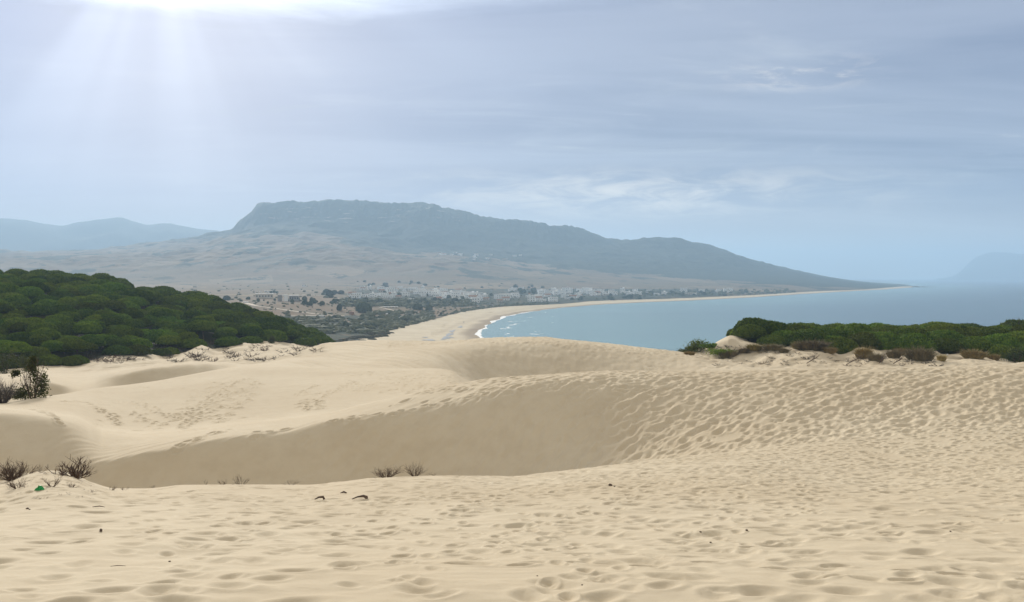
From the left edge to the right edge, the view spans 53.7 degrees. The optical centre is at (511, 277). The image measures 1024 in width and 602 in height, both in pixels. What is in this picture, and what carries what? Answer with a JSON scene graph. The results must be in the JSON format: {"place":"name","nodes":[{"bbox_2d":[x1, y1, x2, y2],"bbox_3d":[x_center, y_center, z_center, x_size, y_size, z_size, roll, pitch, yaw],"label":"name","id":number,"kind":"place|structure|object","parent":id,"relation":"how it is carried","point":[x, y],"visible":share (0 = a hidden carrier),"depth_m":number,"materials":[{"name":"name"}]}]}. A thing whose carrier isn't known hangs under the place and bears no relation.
{"place":"outdoors","nodes":[
{"label":"outdoors","id":0,"kind":"place"},
{"bbox_2d":[0,217,219,251],"bbox_3d":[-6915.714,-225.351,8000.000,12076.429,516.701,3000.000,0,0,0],"label":"distant mountains","id":1,"kind":"structure","parent":0,"point":[23,235],"depth_m":7511.39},
{"bbox_2d":[0,199,911,293],"bbox_3d":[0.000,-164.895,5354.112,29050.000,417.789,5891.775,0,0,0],"label":"mountain","id":2,"kind":"structure","parent":0,"point":[339,241],"depth_m":3703.07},
{"bbox_2d":[131,282,795,340],"bbox_3d":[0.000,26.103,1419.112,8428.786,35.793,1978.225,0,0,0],"label":"coastal plain","id":3,"kind":"structure","parent":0,"point":[470,322],"depth_m":1369.67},
{"bbox_2d":[355,302,371,312],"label":"leafy tree","id":4,"kind":"object","parent":3,"relation":"on","point":[362,307],"visible":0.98,"depth_m":950.99,"materials":[{"name":"green plant"}]},
{"bbox_2d":[182,281,795,333],"bbox_3d":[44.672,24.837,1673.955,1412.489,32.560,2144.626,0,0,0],"label":"scrub","id":5,"kind":"object","parent":3,"relation":"on","point":[391,319],"visible":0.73,"depth_m":981.71,"materials":[{"name":"green plant"}]},
{"bbox_2d":[0,293,1023,601],"bbox_3d":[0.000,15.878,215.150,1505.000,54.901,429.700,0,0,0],"label":"sand dunes","id":6,"kind":"structure","parent":0,"point":[834,477],"depth_m":24.87,"materials":[{"name":"sand"}]},
{"bbox_2d":[0,283,19,293],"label":"stone pine","id":7,"kind":"object","parent":6,"relation":"on","point":[8,287],"visible":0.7,"depth_m":236.29,"materials":[{"name":"green plant"}]},
{"bbox_2d":[0,346,21,373],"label":"leafy shrub","id":8,"kind":"object","parent":6,"relation":"on","point":[2,364],"visible":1,"depth_m":145.91,"materials":[{"name":"green plant"}]},
{"bbox_2d":[0,317,22,331],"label":"stone pine","id":9,"kind":"object","parent":6,"relation":"on","point":[7,323],"visible":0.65,"depth_m":188.98,"materials":[{"name":"green plant"}]},
{"bbox_2d":[0,373,23,402],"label":"grey brush","id":10,"kind":"object","parent":6,"relation":"on","point":[4,397],"visible":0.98,"depth_m":60.53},
{"bbox_2d":[0,341,32,355],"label":"stone pine","id":11,"kind":"object","parent":6,"relation":"on","point":[18,346],"visible":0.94,"depth_m":156.58,"materials":[{"name":"green plant"}]},
{"bbox_2d":[2,294,31,304],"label":"stone pine","id":12,"kind":"object","parent":6,"relation":"on","point":[21,299],"visible":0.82,"depth_m":221.10,"materials":[{"name":"green plant"}]},
{"bbox_2d":[4,332,31,341],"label":"stone pine","id":13,"kind":"object","parent":6,"relation":"on","point":[21,336],"visible":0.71,"depth_m":172.44,"materials":[{"name":"green plant"}]},
{"bbox_2d":[9,322,28,331],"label":"stone pine","id":14,"kind":"object","parent":6,"relation":"on","point":[20,326],"visible":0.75,"depth_m":186.75,"materials":[{"name":"green plant"}]},
{"bbox_2d":[0,456,39,480],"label":"dead shrub","id":15,"kind":"object","parent":6,"relation":"on","point":[17,475],"visible":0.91,"depth_m":24.13,"materials":[{"name":"plant"}]},
{"bbox_2d":[15,286,44,298],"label":"stone pine","id":16,"kind":"object","parent":6,"relation":"on","point":[29,292],"visible":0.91,"depth_m":236.37,"materials":[{"name":"green plant"}]},
{"bbox_2d":[10,350,51,399],"bbox_3d":[-29.781,6.095,62.566,2.838,3.241,1.673,0,0,18],"label":"leafy shrub","id":17,"kind":"object","parent":6,"relation":"on","point":[32,367],"visible":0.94,"depth_m":62.40,"materials":[{"name":"green plant"}]},
{"bbox_2d":[19,317,45,323],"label":"stone pine","id":18,"kind":"object","parent":6,"relation":"on","point":[30,320],"visible":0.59,"depth_m":189.32,"materials":[{"name":"green plant"}]},
{"bbox_2d":[18,346,50,358],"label":"stone pine","id":19,"kind":"object","parent":6,"relation":"on","point":[35,351],"visible":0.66,"depth_m":161.12,"materials":[{"name":"green plant"}]},
{"bbox_2d":[18,281,50,291],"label":"stone pine","id":20,"kind":"object","parent":6,"relation":"on","point":[44,287],"visible":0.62,"depth_m":247.09,"materials":[{"name":"green plant"}]},
{"bbox_2d":[23,304,53,316],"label":"stone pine","id":21,"kind":"object","parent":6,"relation":"on","point":[38,310],"visible":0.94,"depth_m":205.66,"materials":[{"name":"green plant"}]},
{"bbox_2d":[25,333,52,346],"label":"stone pine","id":22,"kind":"object","parent":6,"relation":"on","point":[36,340],"visible":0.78,"depth_m":172.85,"materials":[{"name":"green plant"}]},
{"bbox_2d":[26,322,57,331],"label":"stone pine","id":23,"kind":"object","parent":6,"relation":"on","point":[32,327],"visible":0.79,"depth_m":187.10,"materials":[{"name":"green plant"}]},
{"bbox_2d":[29,327,61,338],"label":"stone pine","id":24,"kind":"object","parent":6,"relation":"on","point":[53,333],"visible":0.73,"depth_m":178.61,"materials":[{"name":"green plant"}]},
{"bbox_2d":[31,295,59,302],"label":"stone pine","id":25,"kind":"object","parent":6,"relation":"on","point":[37,298],"visible":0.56,"depth_m":232.30,"materials":[{"name":"green plant"}]},
{"bbox_2d":[36,354,61,364],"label":"stone pine","id":26,"kind":"object","parent":6,"relation":"on","point":[51,359],"visible":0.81,"depth_m":159.03,"materials":[{"name":"green plant"}]},
{"bbox_2d":[41,343,62,351],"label":"stone pine","id":27,"kind":"object","parent":6,"relation":"on","point":[52,347],"visible":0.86,"depth_m":166.32,"materials":[{"name":"green plant"}]},
{"bbox_2d":[46,274,69,283],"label":"stone pine","id":28,"kind":"object","parent":6,"relation":"on","point":[56,278],"visible":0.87,"depth_m":281.90,"materials":[{"name":"green plant"}]},
{"bbox_2d":[45,314,72,321],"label":"stone pine","id":29,"kind":"object","parent":6,"relation":"on","point":[61,317],"visible":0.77,"depth_m":204.33,"materials":[{"name":"green plant"}]},
{"bbox_2d":[52,304,73,314],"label":"stone pine","id":30,"kind":"object","parent":6,"relation":"on","point":[58,308],"visible":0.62,"depth_m":214.01,"materials":[{"name":"green plant"}]},
{"bbox_2d":[39,454,95,478],"bbox_3d":[-10.087,4.365,23.285,1.195,0.562,1.084,0,0,0],"label":"dead shrub","id":31,"kind":"object","parent":6,"relation":"on","point":[72,472],"visible":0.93,"depth_m":23.25,"materials":[{"name":"plant"}]},
{"bbox_2d":[56,311,80,320],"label":"stone pine","id":32,"kind":"object","parent":6,"relation":"on","point":[75,316],"visible":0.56,"depth_m":210.35,"materials":[{"name":"green plant"}]},
{"bbox_2d":[58,297,80,307],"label":"stone pine","id":33,"kind":"object","parent":6,"relation":"on","point":[72,302],"visible":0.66,"depth_m":230.47,"materials":[{"name":"green plant"}]},
{"bbox_2d":[57,356,82,365],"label":"stone pine","id":34,"kind":"object","parent":6,"relation":"on","point":[70,361],"visible":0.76,"depth_m":163.00,"materials":[{"name":"green plant"}]},
{"bbox_2d":[62,338,91,354],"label":"stone pine","id":35,"kind":"object","parent":6,"relation":"on","point":[77,344],"visible":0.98,"depth_m":169.51,"materials":[{"name":"green plant"}]},
{"bbox_2d":[73,321,102,333],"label":"stone pine","id":36,"kind":"object","parent":6,"relation":"on","point":[88,327],"visible":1,"depth_m":192.48,"materials":[{"name":"green plant"}]},
{"bbox_2d":[75,302,103,309],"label":"stone pine","id":37,"kind":"object","parent":6,"relation":"on","point":[96,306],"visible":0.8,"depth_m":227.37,"materials":[{"name":"green plant"}]},
{"bbox_2d":[79,334,104,352],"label":"stone pine","id":38,"kind":"object","parent":6,"relation":"on","point":[94,338],"visible":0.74,"depth_m":178.75,"materials":[{"name":"green plant"}]},
{"bbox_2d":[78,294,110,302],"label":"stone pine","id":39,"kind":"object","parent":6,"relation":"on","point":[97,298],"visible":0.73,"depth_m":238.51,"materials":[{"name":"green plant"}]},
{"bbox_2d":[94,292,122,299],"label":"stone pine","id":40,"kind":"object","parent":6,"relation":"on","point":[112,295],"visible":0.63,"depth_m":248.53,"materials":[{"name":"green plant"}]},
{"bbox_2d":[99,317,126,326],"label":"stone pine","id":41,"kind":"object","parent":6,"relation":"on","point":[111,321],"visible":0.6,"depth_m":208.30,"materials":[{"name":"green plant"}]},
{"bbox_2d":[101,300,126,310],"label":"stone pine","id":42,"kind":"object","parent":6,"relation":"on","point":[114,305],"visible":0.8,"depth_m":235.17,"materials":[{"name":"green plant"}]},
{"bbox_2d":[102,282,126,290],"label":"stone pine","id":43,"kind":"object","parent":6,"relation":"on","point":[113,286],"visible":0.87,"depth_m":275.82,"materials":[{"name":"green plant"}]},
{"bbox_2d":[101,345,132,354],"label":"stone pine","id":44,"kind":"object","parent":6,"relation":"on","point":[116,350],"visible":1,"depth_m":178.40,"materials":[{"name":"green plant"}]},
{"bbox_2d":[104,338,132,348],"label":"stone pine","id":45,"kind":"object","parent":6,"relation":"on","point":[123,342],"visible":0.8,"depth_m":183.02,"materials":[{"name":"green plant"}]},
{"bbox_2d":[110,328,132,336],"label":"stone pine","id":46,"kind":"object","parent":6,"relation":"on","point":[121,332],"visible":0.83,"depth_m":194.24,"materials":[{"name":"green plant"}]},
{"bbox_2d":[118,289,141,296],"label":"stone pine","id":47,"kind":"object","parent":6,"relation":"on","point":[132,293],"visible":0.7,"depth_m":267.62,"materials":[{"name":"green plant"}]},
{"bbox_2d":[117,307,144,318],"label":"stone pine","id":48,"kind":"object","parent":6,"relation":"on","point":[133,313],"visible":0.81,"depth_m":222.93,"materials":[{"name":"green plant"}]},
{"bbox_2d":[123,319,145,327],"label":"stone pine","id":49,"kind":"object","parent":6,"relation":"on","point":[136,323],"visible":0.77,"depth_m":212.00,"materials":[{"name":"green plant"}]},
{"bbox_2d":[126,296,146,305],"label":"stone pine","id":50,"kind":"object","parent":6,"relation":"on","point":[139,301],"visible":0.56,"depth_m":254.67,"materials":[{"name":"green plant"}]},
{"bbox_2d":[127,344,152,355],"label":"stone pine","id":51,"kind":"object","parent":6,"relation":"on","point":[137,349],"visible":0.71,"depth_m":182.07,"materials":[{"name":"green plant"}]},
{"bbox_2d":[129,338,152,347],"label":"stone pine","id":52,"kind":"object","parent":6,"relation":"on","point":[145,342],"visible":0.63,"depth_m":186.54,"materials":[{"name":"green plant"}]},
{"bbox_2d":[138,290,155,308],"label":"stone pine","id":53,"kind":"object","parent":6,"relation":"on","point":[148,295],"visible":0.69,"depth_m":269.08,"materials":[{"name":"green plant"}]},
{"bbox_2d":[143,329,166,344],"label":"stone pine","id":54,"kind":"object","parent":6,"relation":"on","point":[152,336],"visible":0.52,"depth_m":206.03,"materials":[{"name":"green plant"}]},
{"bbox_2d":[147,308,176,317],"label":"stone pine","id":55,"kind":"object","parent":6,"relation":"on","point":[158,312],"visible":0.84,"depth_m":234.32,"materials":[{"name":"green plant"}]},
{"bbox_2d":[152,348,171,355],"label":"stone pine","id":56,"kind":"object","parent":6,"relation":"on","point":[160,351],"visible":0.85,"depth_m":191.33,"materials":[{"name":"green plant"}]},
{"bbox_2d":[0,268,335,345],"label":"pine wood","id":57,"kind":"object","parent":6,"relation":"on","point":[298,334],"visible":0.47,"depth_m":302.01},
{"bbox_2d":[155,335,181,346],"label":"stone pine","id":58,"kind":"object","parent":6,"relation":"on","point":[170,340],"visible":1,"depth_m":197.59,"materials":[{"name":"green plant"}]},
{"bbox_2d":[165,294,190,301],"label":"stone pine","id":59,"kind":"object","parent":6,"relation":"on","point":[179,297],"visible":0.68,"depth_m":281.47,"materials":[{"name":"green plant"}]},
{"bbox_2d":[177,332,198,339],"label":"stone pine","id":60,"kind":"object","parent":6,"relation":"on","point":[185,335],"visible":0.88,"depth_m":202.07,"materials":[{"name":"green plant"}]},
{"bbox_2d":[177,338,207,347],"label":"stone pine","id":61,"kind":"object","parent":6,"relation":"on","point":[190,342],"visible":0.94,"depth_m":199.65,"materials":[{"name":"green plant"}]},
{"bbox_2d":[187,299,211,306],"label":"stone pine","id":62,"kind":"object","parent":6,"relation":"on","point":[198,302],"visible":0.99,"depth_m":269.25,"materials":[{"name":"green plant"}]},
{"bbox_2d":[190,320,216,338],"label":"stone pine","id":63,"kind":"object","parent":6,"relation":"on","point":[203,326],"visible":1,"depth_m":214.09,"materials":[{"name":"green plant"}]},
{"bbox_2d":[209,301,231,309],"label":"stone pine","id":64,"kind":"object","parent":6,"relation":"on","point":[219,305],"visible":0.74,"depth_m":279.13,"materials":[{"name":"green plant"}]},
{"bbox_2d":[211,330,235,338],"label":"stone pine","id":65,"kind":"object","parent":6,"relation":"on","point":[220,334],"visible":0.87,"depth_m":217.06,"materials":[{"name":"green plant"}]},
{"bbox_2d":[213,313,238,323],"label":"stone pine","id":66,"kind":"object","parent":6,"relation":"on","point":[226,317],"visible":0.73,"depth_m":242.45,"materials":[{"name":"green plant"}]},
{"bbox_2d":[214,336,242,345],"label":"stone pine","id":67,"kind":"object","parent":6,"relation":"on","point":[228,341],"visible":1,"depth_m":212.14,"materials":[{"name":"green plant"}]},
{"bbox_2d":[238,326,264,335],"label":"stone pine","id":68,"kind":"object","parent":6,"relation":"on","point":[251,331],"visible":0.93,"depth_m":227.35,"materials":[{"name":"green plant"}]},
{"bbox_2d":[240,336,262,343],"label":"stone pine","id":69,"kind":"object","parent":6,"relation":"on","point":[252,339],"visible":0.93,"depth_m":221.81,"materials":[{"name":"green plant"}]},
{"bbox_2d":[253,311,274,317],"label":"stone pine","id":70,"kind":"object","parent":6,"relation":"on","point":[264,314],"visible":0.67,"depth_m":280.42,"materials":[{"name":"green plant"}]},
{"bbox_2d":[259,329,287,341],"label":"stone pine","id":71,"kind":"object","parent":6,"relation":"on","point":[278,335],"visible":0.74,"depth_m":232.16,"materials":[{"name":"green plant"}]},
{"bbox_2d":[259,322,287,331],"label":"stone pine","id":72,"kind":"object","parent":6,"relation":"on","point":[272,326],"visible":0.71,"depth_m":240.70,"materials":[{"name":"green plant"}]},
{"bbox_2d":[259,316,287,325],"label":"stone pine","id":73,"kind":"object","parent":6,"relation":"on","point":[282,321],"visible":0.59,"depth_m":262.58,"materials":[{"name":"green plant"}]},
{"bbox_2d":[372,467,402,477],"bbox_3d":[-3.433,5.360,27.975,0.986,0.394,1.171,0,0,-12],"label":"dead shrub","id":74,"kind":"object","parent":6,"relation":"on","point":[389,473],"visible":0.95,"depth_m":27.93,"materials":[{"name":"plant"}]},
{"bbox_2d":[683,338,709,351],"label":"leafy shrub","id":75,"kind":"object","parent":6,"relation":"on","point":[697,343],"visible":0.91,"depth_m":148.66,"materials":[{"name":"green plant"}]},
{"bbox_2d":[733,324,766,340],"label":"dense bush","id":76,"kind":"object","parent":6,"relation":"on","point":[749,331],"visible":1,"depth_m":151.36,"materials":[{"name":"green plant"}]},
{"bbox_2d":[732,317,775,340],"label":"dense bush","id":77,"kind":"object","parent":6,"relation":"on","point":[766,324],"visible":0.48,"depth_m":154.87,"materials":[{"name":"green plant"}]},
{"bbox_2d":[758,342,784,350],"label":"grass tuft","id":78,"kind":"object","parent":6,"relation":"on","point":[772,347],"visible":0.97,"depth_m":140.44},
{"bbox_2d":[756,334,788,346],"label":"dense bush","id":79,"kind":"object","parent":6,"relation":"on","point":[773,339],"visible":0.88,"depth_m":147.18,"materials":[{"name":"green plant"}]},
{"bbox_2d":[767,319,788,333],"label":"dense bush","id":80,"kind":"object","parent":6,"relation":"on","point":[780,326],"visible":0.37,"depth_m":154.11,"materials":[{"name":"green plant"}]},
{"bbox_2d":[784,324,813,330],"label":"dense bush","id":81,"kind":"object","parent":6,"relation":"on","point":[793,327],"visible":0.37,"depth_m":152.39,"materials":[{"name":"green plant"}]},
{"bbox_2d":[786,331,823,344],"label":"dense bush","id":82,"kind":"object","parent":6,"relation":"on","point":[795,336],"visible":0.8,"depth_m":144.91,"materials":[{"name":"green plant"}]},
{"bbox_2d":[791,337,831,350],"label":"shrub","id":83,"kind":"object","parent":6,"relation":"on","point":[816,345],"visible":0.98,"depth_m":138.96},
{"bbox_2d":[813,326,843,337],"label":"dense bush","id":84,"kind":"object","parent":6,"relation":"on","point":[830,331],"visible":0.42,"depth_m":152.25,"materials":[{"name":"green plant"}]},
{"bbox_2d":[825,336,857,353],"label":"dense bush","id":85,"kind":"object","parent":6,"relation":"on","point":[844,345],"visible":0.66,"depth_m":144.05,"materials":[{"name":"green plant"}]},
{"bbox_2d":[836,323,872,335],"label":"dense bush","id":86,"kind":"object","parent":6,"relation":"on","point":[849,329],"visible":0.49,"depth_m":155.59,"materials":[{"name":"green plant"}]},
{"bbox_2d":[850,345,874,358],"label":"grass tuft","id":87,"kind":"object","parent":6,"relation":"on","point":[860,352],"visible":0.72,"depth_m":133.32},
{"bbox_2d":[846,331,882,349],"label":"dense bush","id":88,"kind":"object","parent":6,"relation":"on","point":[865,339],"visible":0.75,"depth_m":146.05,"materials":[{"name":"green plant"}]},
{"bbox_2d":[864,352,887,361],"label":"grass tuft","id":89,"kind":"object","parent":6,"relation":"on","point":[874,357],"visible":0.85,"depth_m":128.96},
{"bbox_2d":[873,331,895,349],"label":"dense bush","id":90,"kind":"object","parent":6,"relation":"on","point":[885,338],"visible":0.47,"depth_m":146.38,"materials":[{"name":"green plant"}]},
{"bbox_2d":[883,349,905,357],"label":"grass tuft","id":91,"kind":"object","parent":6,"relation":"on","point":[893,354],"visible":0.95,"depth_m":133.46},
{"bbox_2d":[887,328,914,335],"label":"dense bush","id":92,"kind":"object","parent":6,"relation":"on","point":[899,331],"visible":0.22,"depth_m":149.30,"materials":[{"name":"green plant"}]},
{"bbox_2d":[889,333,937,352],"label":"dense bush","id":93,"kind":"object","parent":6,"relation":"on","point":[910,340],"visible":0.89,"depth_m":144.17,"materials":[{"name":"green plant"}]},
{"bbox_2d":[898,345,941,361],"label":"grass tuft","id":94,"kind":"object","parent":6,"relation":"on","point":[922,355],"visible":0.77,"depth_m":130.46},
{"bbox_2d":[925,329,964,339],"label":"dense bush","id":95,"kind":"object","parent":6,"relation":"on","point":[941,333],"visible":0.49,"depth_m":151.89,"materials":[{"name":"green plant"}]},
{"bbox_2d":[925,323,964,334],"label":"dense bush","id":96,"kind":"object","parent":6,"relation":"on","point":[949,326],"visible":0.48,"depth_m":159.18,"materials":[{"name":"green plant"}]},
{"bbox_2d":[932,338,964,352],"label":"dense bush","id":97,"kind":"object","parent":6,"relation":"on","point":[947,345],"visible":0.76,"depth_m":148.15,"materials":[{"name":"green plant"}]},
{"bbox_2d":[956,347,989,358],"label":"grass tuft","id":98,"kind":"object","parent":6,"relation":"on","point":[972,354],"visible":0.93,"depth_m":137.65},
{"bbox_2d":[963,328,984,336],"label":"dense bush","id":99,"kind":"object","parent":6,"relation":"on","point":[969,332],"visible":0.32,"depth_m":159.43,"materials":[{"name":"green plant"}]},
{"bbox_2d":[956,336,993,351],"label":"dense bush","id":100,"kind":"object","parent":6,"relation":"on","point":[976,342],"visible":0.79,"depth_m":148.19,"materials":[{"name":"green plant"}]},
{"bbox_2d":[979,326,1009,335],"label":"dense bush","id":101,"kind":"object","parent":6,"relation":"on","point":[989,330],"visible":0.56,"depth_m":159.51,"materials":[{"name":"green plant"}]},
{"bbox_2d":[984,344,1012,355],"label":"dense bush","id":102,"kind":"object","parent":6,"relation":"on","point":[995,348],"visible":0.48,"depth_m":146.94,"materials":[{"name":"green plant"}]},
{"bbox_2d":[983,333,1020,346],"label":"dense bush","id":103,"kind":"object","parent":6,"relation":"on","point":[1004,339],"visible":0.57,"depth_m":150.22,"materials":[{"name":"green plant"}]},
{"bbox_2d":[996,344,1023,362],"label":"leafy shrub","id":104,"kind":"object","parent":6,"relation":"on","point":[1019,352],"visible":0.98,"depth_m":140.94,"materials":[{"name":"green plant"}]},
{"bbox_2d":[1000,319,1023,325],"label":"dense bush","id":105,"kind":"object","parent":6,"relation":"on","point":[1013,322],"visible":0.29,"depth_m":212.07,"materials":[{"name":"green plant"}]},
{"bbox_2d":[1005,330,1023,343],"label":"dense bush","id":106,"kind":"object","parent":6,"relation":"on","point":[1019,335],"visible":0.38,"depth_m":155.56,"materials":[{"name":"green plant"}]},
{"bbox_2d":[0,0,1023,278],"label":"sky","id":107,"kind":"structure","parent":0,"point":[842,139],"materials":[{"name":"blue"}]},
{"bbox_2d":[475,279,1023,351],"bbox_3d":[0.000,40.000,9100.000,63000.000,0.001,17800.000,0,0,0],"label":"sea","id":108,"kind":"structure","parent":0,"point":[670,325],"depth_m":1113.12,"materials":[{"name":"liquid"}]},
{"bbox_2d":[935,252,1023,279],"bbox_3d":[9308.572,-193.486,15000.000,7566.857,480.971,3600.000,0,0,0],"label":"distant coast hills","id":109,"kind":"structure","parent":0,"point":[998,266],"depth_m":13908.27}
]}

